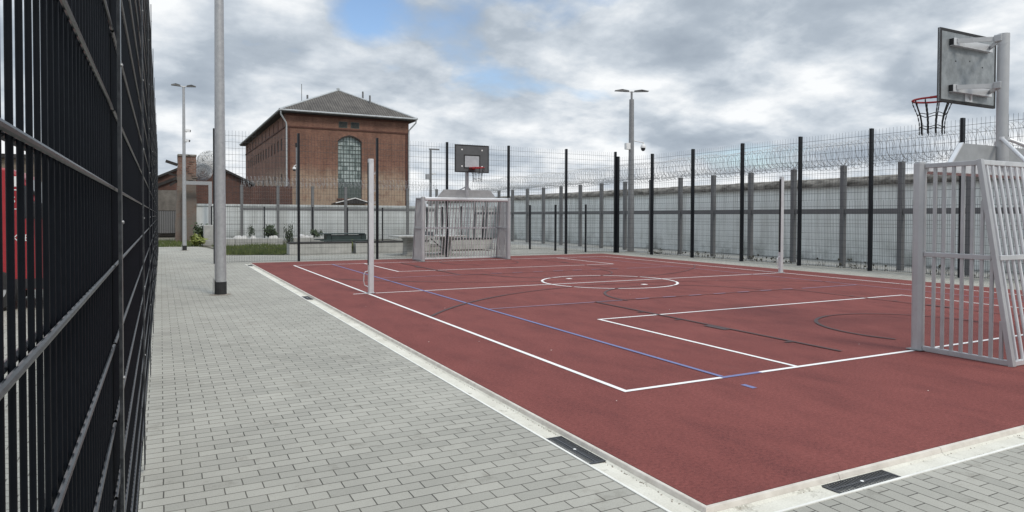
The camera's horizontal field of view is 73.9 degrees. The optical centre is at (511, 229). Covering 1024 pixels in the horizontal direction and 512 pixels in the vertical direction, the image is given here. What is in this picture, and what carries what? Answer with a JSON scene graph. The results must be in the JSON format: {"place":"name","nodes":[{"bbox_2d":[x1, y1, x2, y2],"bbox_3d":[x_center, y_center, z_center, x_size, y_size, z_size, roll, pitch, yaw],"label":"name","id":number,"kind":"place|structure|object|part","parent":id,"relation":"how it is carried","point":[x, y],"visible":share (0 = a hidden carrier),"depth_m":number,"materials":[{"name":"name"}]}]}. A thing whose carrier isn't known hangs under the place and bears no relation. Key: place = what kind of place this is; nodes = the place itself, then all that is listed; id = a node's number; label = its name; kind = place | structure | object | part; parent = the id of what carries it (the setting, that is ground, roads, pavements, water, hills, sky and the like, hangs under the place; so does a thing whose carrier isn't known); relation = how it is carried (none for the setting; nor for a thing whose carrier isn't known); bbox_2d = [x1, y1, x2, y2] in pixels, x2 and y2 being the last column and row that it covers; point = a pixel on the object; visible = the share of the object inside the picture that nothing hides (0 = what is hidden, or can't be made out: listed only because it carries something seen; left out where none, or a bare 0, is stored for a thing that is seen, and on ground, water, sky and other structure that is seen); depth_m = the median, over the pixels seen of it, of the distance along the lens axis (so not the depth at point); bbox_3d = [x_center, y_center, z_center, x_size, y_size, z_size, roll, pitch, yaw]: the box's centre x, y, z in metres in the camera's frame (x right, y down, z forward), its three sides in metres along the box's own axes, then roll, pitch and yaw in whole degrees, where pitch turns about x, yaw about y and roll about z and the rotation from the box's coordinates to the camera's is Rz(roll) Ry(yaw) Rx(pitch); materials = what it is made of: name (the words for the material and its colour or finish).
{"place":"outdoors","nodes":[
{"label":"outdoors","id":0,"kind":"place"},
{"bbox_2d":[158,237,490,253],"bbox_3d":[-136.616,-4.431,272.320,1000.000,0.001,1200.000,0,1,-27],"label":"ground","id":1,"kind":"structure","parent":0,"point":[173,238],"depth_m":34.66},
{"bbox_2d":[2,153,41,181],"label":"old building","id":2,"kind":"structure","parent":1,"relation":"on","point":[3,160],"depth_m":41.37,"materials":[{"name":"beige brick"}]},
{"bbox_2d":[158,210,175,233],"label":"side gate","id":3,"kind":"structure","parent":1,"relation":"on","point":[166,221],"depth_m":46.59,"materials":[{"name":"metal"}]},
{"bbox_2d":[158,190,176,236],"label":"yard wall","id":4,"kind":"structure","parent":1,"relation":"on","point":[166,199],"depth_m":46.96,"materials":[{"name":"grey concrete"}]},
{"bbox_2d":[158,176,176,189],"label":"lean to","id":5,"kind":"object","parent":1,"relation":"on","point":[164,185],"visible":0.18,"depth_m":47.81,"materials":[{"name":"red brick"}]},
{"bbox_2d":[158,239,202,246],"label":"rough grass","id":6,"kind":"structure","parent":1,"relation":"on","point":[167,243],"depth_m":34.47,"materials":[{"name":"green plant"}]},
{"bbox_2d":[165,154,197,241],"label":"brick pillar","id":7,"kind":"structure","parent":1,"relation":"on","point":[191,203],"depth_m":38.51,"materials":[{"name":"brown brick"}]},
{"bbox_2d":[189,233,207,245],"bbox_3d":[-15.327,0.465,33.233,0.828,0.677,0.756,0,1,11],"label":"shrub","id":8,"kind":"object","parent":1,"relation":"on","point":[196,239],"visible":1,"depth_m":33.09,"materials":[{"name":"yellow plant"}]},
{"bbox_2d":[186,181,211,224],"bbox_3d":[-17.659,-1.025,38.221,1.470,3.420,0.160,0,1,-27],"label":"portal frame","id":9,"kind":"object","parent":1,"relation":"on","point":[209,183],"visible":0.48,"depth_m":38.41,"materials":[{"name":"metal"}]},
{"bbox_2d":[191,222,207,244],"bbox_3d":[-15.703,0.214,34.322,1.030,1.221,1.054,0,1,-27],"label":"shrub","id":10,"kind":"object","parent":1,"relation":"on","point":[197,230],"visible":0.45,"depth_m":34.12,"materials":[{"name":"green plant"}]},
{"bbox_2d":[196,181,212,203],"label":"brick building","id":11,"kind":"structure","parent":1,"relation":"on","point":[202,193],"depth_m":41.60,"materials":[{"name":"red brick"}]},
{"bbox_2d":[196,163,211,180],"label":"wire coil","id":12,"kind":"object","parent":11,"relation":"on","point":[205,176],"visible":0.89,"depth_m":42.18,"materials":[{"name":"metal"}]},
{"bbox_2d":[196,150,212,173],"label":"wire coil","id":13,"kind":"object","parent":11,"relation":"on","point":[202,156],"visible":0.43,"depth_m":43.94,"materials":[{"name":"grey metal"}]},
{"bbox_2d":[157,160,254,203],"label":"brick shed","id":14,"kind":"structure","parent":1,"relation":"on","point":[237,179],"depth_m":61.83,"materials":[{"name":"brown brick"}]},
{"bbox_2d":[251,186,291,204],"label":"link wing","id":15,"kind":"structure","parent":1,"relation":"on","point":[267,197],"depth_m":71.95,"materials":[{"name":"brown brick"}]},
{"bbox_2d":[293,143,296,204],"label":"camera mast","id":16,"kind":"object","parent":1,"relation":"on","point":[294,168],"visible":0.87,"depth_m":47.89,"materials":[{"name":"metal"}]},
{"bbox_2d":[287,241,351,254],"bbox_3d":[-7.595,0.709,26.845,2.400,0.480,0.628,0,1,-27],"label":"concrete bench","id":17,"kind":"object","parent":1,"relation":"on","point":[313,248],"visible":0.82,"depth_m":26.56,"materials":[{"name":"grey concrete"}]},
{"bbox_2d":[239,84,417,205],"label":"brick building","id":18,"kind":"structure","parent":1,"relation":"on","point":[351,120],"depth_m":80.25,"materials":[{"name":"red brick"}]},
{"bbox_2d":[339,121,346,127],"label":"vent window","id":19,"kind":"structure","parent":18,"relation":"in","point":[341,124],"depth_m":79.18,"materials":[{"name":"metal"}]},
{"bbox_2d":[338,137,360,198],"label":"window","id":20,"kind":"structure","parent":18,"relation":"in","point":[351,146],"depth_m":80.06,"materials":[{"name":"grey glass"}]},
{"bbox_2d":[351,122,358,128],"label":"vent window","id":21,"kind":"structure","parent":18,"relation":"in","point":[353,125],"depth_m":79.84,"materials":[{"name":"metal"}]},
{"bbox_2d":[240,176,437,239],"bbox_3d":[-9.939,-1.218,40.628,11.730,3.759,0.522,0,1,-27],"label":"security fence","id":22,"kind":"object","parent":1,"relation":"on","point":[278,209],"visible":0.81,"depth_m":39.90,"materials":[{"name":"metal"}]},
{"bbox_2d":[196,204,495,240],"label":"white wall","id":23,"kind":"structure","parent":1,"relation":"on","point":[254,219],"depth_m":42.27,"materials":[{"name":"white concrete"}]},
{"bbox_2d":[352,241,401,253],"bbox_3d":[-5.431,0.694,27.961,2.130,0.480,0.628,0,1,-27],"label":"concrete bench","id":24,"kind":"object","parent":1,"relation":"on","point":[392,246],"visible":0.58,"depth_m":27.72,"materials":[{"name":"grey concrete"}]},
{"bbox_2d":[245,264,1023,511],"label":"edging strip","id":25,"kind":"object","parent":1,"relation":"on","point":[782,510],"visible":0.38,"depth_m":4.17,"materials":[{"name":"grey concrete"}]},
{"bbox_2d":[246,264,1023,511],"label":"gutter","id":26,"kind":"object","parent":1,"relation":"on","point":[771,504],"visible":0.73,"depth_m":4.28,"materials":[{"name":"beige concrete"}]},
{"bbox_2d":[546,436,605,463],"bbox_3d":[0.408,1.443,4.429,0.134,0.040,0.536,0,1,-27],"label":"drain grate","id":27,"kind":"object","parent":26,"relation":"in","point":[572,447],"visible":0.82,"depth_m":4.41,"materials":[{"name":"metal"}]},
{"bbox_2d":[821,470,900,493],"bbox_3d":[2.012,1.459,3.910,0.536,0.040,0.134,0,1,-27],"label":"drain grate","id":28,"kind":"object","parent":26,"relation":"in","point":[875,477],"visible":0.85,"depth_m":3.91,"materials":[{"name":"metal"}]},
{"bbox_2d":[250,263,1023,511],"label":"kerb","id":29,"kind":"structure","parent":1,"relation":"on","point":[718,506],"depth_m":4.22,"materials":[{"name":"concrete"}]},
{"bbox_2d":[0,0,1023,205],"label":"sky","id":30,"kind":"structure","parent":0,"point":[521,75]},
{"bbox_2d":[3,239,1021,511],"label":"paving","id":31,"kind":"structure","parent":0,"point":[265,393],"depth_m":5.00,"materials":[{"name":"grey concrete"}]},
{"bbox_2d":[2,168,42,309],"bbox_3d":[-10.017,0.127,10.540,5.550,2.310,2.180,0,1,-27],"label":"red van","id":32,"kind":"object","parent":31,"relation":"on","point":[4,240],"visible":0.1,"depth_m":10.71,"materials":[{"name":"paint"}]},
{"bbox_3d":[-7.618,-0.456,10.823,0.260,0.540,0.010,0,1,-27],"label":"side window","id":33,"kind":"part","parent":32,"relation":"part of","materials":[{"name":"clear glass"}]},
{"bbox_2d":[0,0,158,511],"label":"fence","id":34,"kind":"object","parent":31,"relation":"on","point":[92,144],"visible":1,"depth_m":1.06,"materials":[{"name":"black metal"}]},
{"bbox_2d":[171,83,195,250],"bbox_3d":[-14.044,-2.672,29.132,0.960,7.105,0.356,0,1,-27],"label":"street lamp","id":35,"kind":"object","parent":31,"relation":"on","point":[184,224],"visible":1,"depth_m":29.09,"materials":[{"name":"metal"}]},
{"bbox_2d":[210,0,230,295],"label":"street lamp","id":36,"kind":"object","parent":31,"relation":"on","point":[219,285],"visible":1,"depth_m":12.89,"materials":[{"name":"metal"}]},
{"bbox_2d":[211,206,412,240],"bbox_3d":[-10.258,-0.265,37.443,11.560,1.980,0.060,0,1,-27],"label":"fence","id":37,"kind":"object","parent":31,"relation":"on","point":[362,213],"visible":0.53,"depth_m":37.72,"materials":[{"name":"grey metal"}]},
{"bbox_2d":[213,128,616,263],"bbox_3d":[-2.502,-1.111,24.953,15.532,4.230,0.136,0,1,-28],"label":"fence","id":38,"kind":"object","parent":31,"relation":"on","point":[566,241],"visible":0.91,"depth_m":24.07,"materials":[{"name":"grey metal"}]},
{"bbox_2d":[388,231,465,255],"bbox_3d":[-3.300,0.513,26.588,2.740,0.910,1.600,0,1,-25],"label":"table tennis","id":39,"kind":"object","parent":31,"relation":"on","point":[408,244],"visible":0.55,"depth_m":26.26,"materials":[{"name":"concrete"}]},
{"bbox_2d":[440,238,492,249],"bbox_3d":[-2.081,0.626,31.096,2.400,0.510,0.628,0,1,-27],"label":"concrete bench","id":40,"kind":"object","parent":31,"relation":"on","point":[460,245],"visible":0.41,"depth_m":30.86,"materials":[{"name":"grey concrete"}]},
{"bbox_2d":[426,204,613,251],"bbox_3d":[-0.950,-0.188,33.932,1.753,2.030,14.655,-1,2,-40],"label":"fence","id":41,"kind":"object","parent":31,"relation":"on","point":[569,213],"visible":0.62,"depth_m":31.20,"materials":[{"name":"grey metal"}]},
{"bbox_2d":[616,113,1023,280],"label":"fence","id":42,"kind":"object","parent":31,"relation":"on","point":[870,255],"visible":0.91,"depth_m":21.26,"materials":[{"name":"grey metal"}]},
{"bbox_2d":[252,254,1023,504],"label":"court","id":43,"kind":"object","parent":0,"point":[720,382],"visible":0.98,"depth_m":7.34,"materials":[{"name":"red rubber"}]},
{"bbox_2d":[363,159,374,293],"bbox_3d":[-2.728,-0.069,12.992,0.235,2.569,0.150,0,1,-27],"label":"volleyball post","id":44,"kind":"object","parent":43,"relation":"on","point":[370,214],"visible":1,"depth_m":12.96,"materials":[{"name":"metal"}]},
{"bbox_2d":[412,189,510,261],"bbox_3d":[-1.706,-0.166,23.161,3.290,2.364,1.064,0,1,-27],"label":"goal","id":45,"kind":"object","parent":43,"relation":"on","point":[447,195],"visible":0.99,"depth_m":23.24,"materials":[{"name":"metal"}]},
{"bbox_2d":[455,144,488,197],"bbox_3d":[-1.393,-1.925,22.530,1.273,1.743,1.678,0,1,-27],"label":"basketball hoop","id":46,"kind":"object","parent":45,"relation":"attached to","point":[474,159],"visible":0.99,"depth_m":22.37,"materials":[{"name":"metal"}]},
{"bbox_2d":[777,176,783,272],"bbox_3d":[7.179,-0.142,18.195,0.235,2.569,0.150,0,1,-27],"label":"volleyball post","id":47,"kind":"object","parent":43,"relation":"on","point":[781,226],"visible":1,"depth_m":18.17,"materials":[{"name":"metal"}]},
{"bbox_2d":[906,142,1023,366],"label":"goal","id":48,"kind":"object","parent":43,"relation":"on","point":[973,161],"visible":1,"depth_m":7.21,"materials":[{"name":"metal"}]},
{"bbox_2d":[911,27,1023,166],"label":"basketball hoop","id":49,"kind":"object","parent":48,"relation":"attached to","point":[966,69],"visible":0.99,"depth_m":8.44,"materials":[{"name":"metal"}]},
{"bbox_2d":[493,238,1023,280],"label":"gravel strip","id":50,"kind":"object","parent":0,"point":[550,244],"visible":0.14,"depth_m":25.60,"materials":[{"name":"grey gravel"}]},
{"bbox_2d":[425,148,439,205],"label":"camera mast","id":51,"kind":"object","parent":50,"relation":"on","point":[427,176],"visible":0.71,"depth_m":52.50,"materials":[{"name":"metal"}]},
{"bbox_2d":[615,89,648,251],"bbox_3d":[5.165,-2.566,29.483,1.481,7.005,0.479,0,1,-6],"label":"street lamp","id":52,"kind":"object","parent":50,"relation":"on","point":[629,146],"visible":0.98,"depth_m":29.38,"materials":[{"name":"metal"}]},
{"bbox_2d":[427,174,1023,273],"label":"concrete wall","id":53,"kind":"structure","parent":50,"relation":"on","point":[818,222],"depth_m":26.05,"materials":[{"name":"grey concrete"}]},
{"bbox_2d":[470,121,1023,275],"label":"security fence","id":54,"kind":"object","parent":50,"relation":"on","point":[899,191],"visible":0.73,"depth_m":24.44,"materials":[{"name":"metal"}]},
{"bbox_2d":[647,248,989,277],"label":"weeds","id":55,"kind":"object","parent":50,"relation":"on","point":[840,264],"visible":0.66,"depth_m":22.35,"materials":[{"name":"green plant"}]},
{"bbox_2d":[787,445,1023,511],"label":"path","id":56,"kind":"structure","parent":0,"point":[992,483],"depth_m":3.76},
{"label":"lawn","id":57,"kind":"structure","parent":0,"visible":0},
{"bbox_2d":[202,225,212,245],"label":"concrete block","id":58,"kind":"structure","parent":57,"relation":"on","point":[208,232],"depth_m":33.77,"materials":[{"name":"grey concrete"}]},
{"bbox_2d":[226,235,282,245],"bbox_3d":[-13.217,0.523,34.357,2.990,0.509,1.000,0,1,-27],"label":"raised bed","id":59,"kind":"object","parent":57,"relation":"on","point":[230,241],"visible":0.57,"depth_m":34.01,"materials":[{"name":"concrete"}]},
{"bbox_2d":[246,225,253,235],"bbox_3d":[-13.158,0.072,34.363,0.383,0.836,0.458,0,1,6],"label":"shrub","id":60,"kind":"object","parent":59,"relation":"in","point":[251,230],"visible":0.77,"depth_m":34.31,"materials":[{"name":"green plant"}]},
{"bbox_2d":[263,224,277,236],"bbox_3d":[-12.307,0.065,34.765,0.649,0.828,1.000,0,1,4],"label":"shrub","id":61,"kind":"object","parent":59,"relation":"in","point":[271,231],"visible":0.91,"depth_m":34.52,"materials":[{"name":"green plant"}]},
{"bbox_2d":[212,241,322,254],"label":"grass","id":62,"kind":"structure","parent":57,"relation":"on","point":[261,248],"depth_m":28.48,"materials":[{"name":"green plant"}]},
{"bbox_2d":[284,221,293,241],"bbox_3d":[-11.455,0.141,34.934,0.574,1.318,0.531,0,1,-27],"label":"shrub","id":63,"kind":"object","parent":57,"relation":"on","point":[290,236],"visible":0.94,"depth_m":34.94,"materials":[{"name":"green plant"}]},
{"bbox_2d":[290,234,323,241],"bbox_3d":[-10.425,0.483,36.360,2.590,0.527,1.000,0,1,-27],"label":"raised bed","id":64,"kind":"object","parent":57,"relation":"on","point":[307,238],"visible":0.38,"depth_m":35.77,"materials":[{"name":"concrete"}]},
{"bbox_2d":[309,228,322,237],"bbox_3d":[-10.489,0.193,36.254,0.706,0.689,0.757,1,1,19],"label":"shrub","id":65,"kind":"object","parent":64,"relation":"in","point":[313,232],"visible":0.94,"depth_m":36.12,"materials":[{"name":"green plant"}]},
{"bbox_2d":[314,233,366,241],"bbox_3d":[-7.518,0.511,30.095,2.120,0.745,1.640,0,1,-27],"label":"picnic table","id":66,"kind":"object","parent":57,"relation":"on","point":[329,237],"visible":0.63,"depth_m":29.78,"materials":[{"name":"metal"}]}
]}

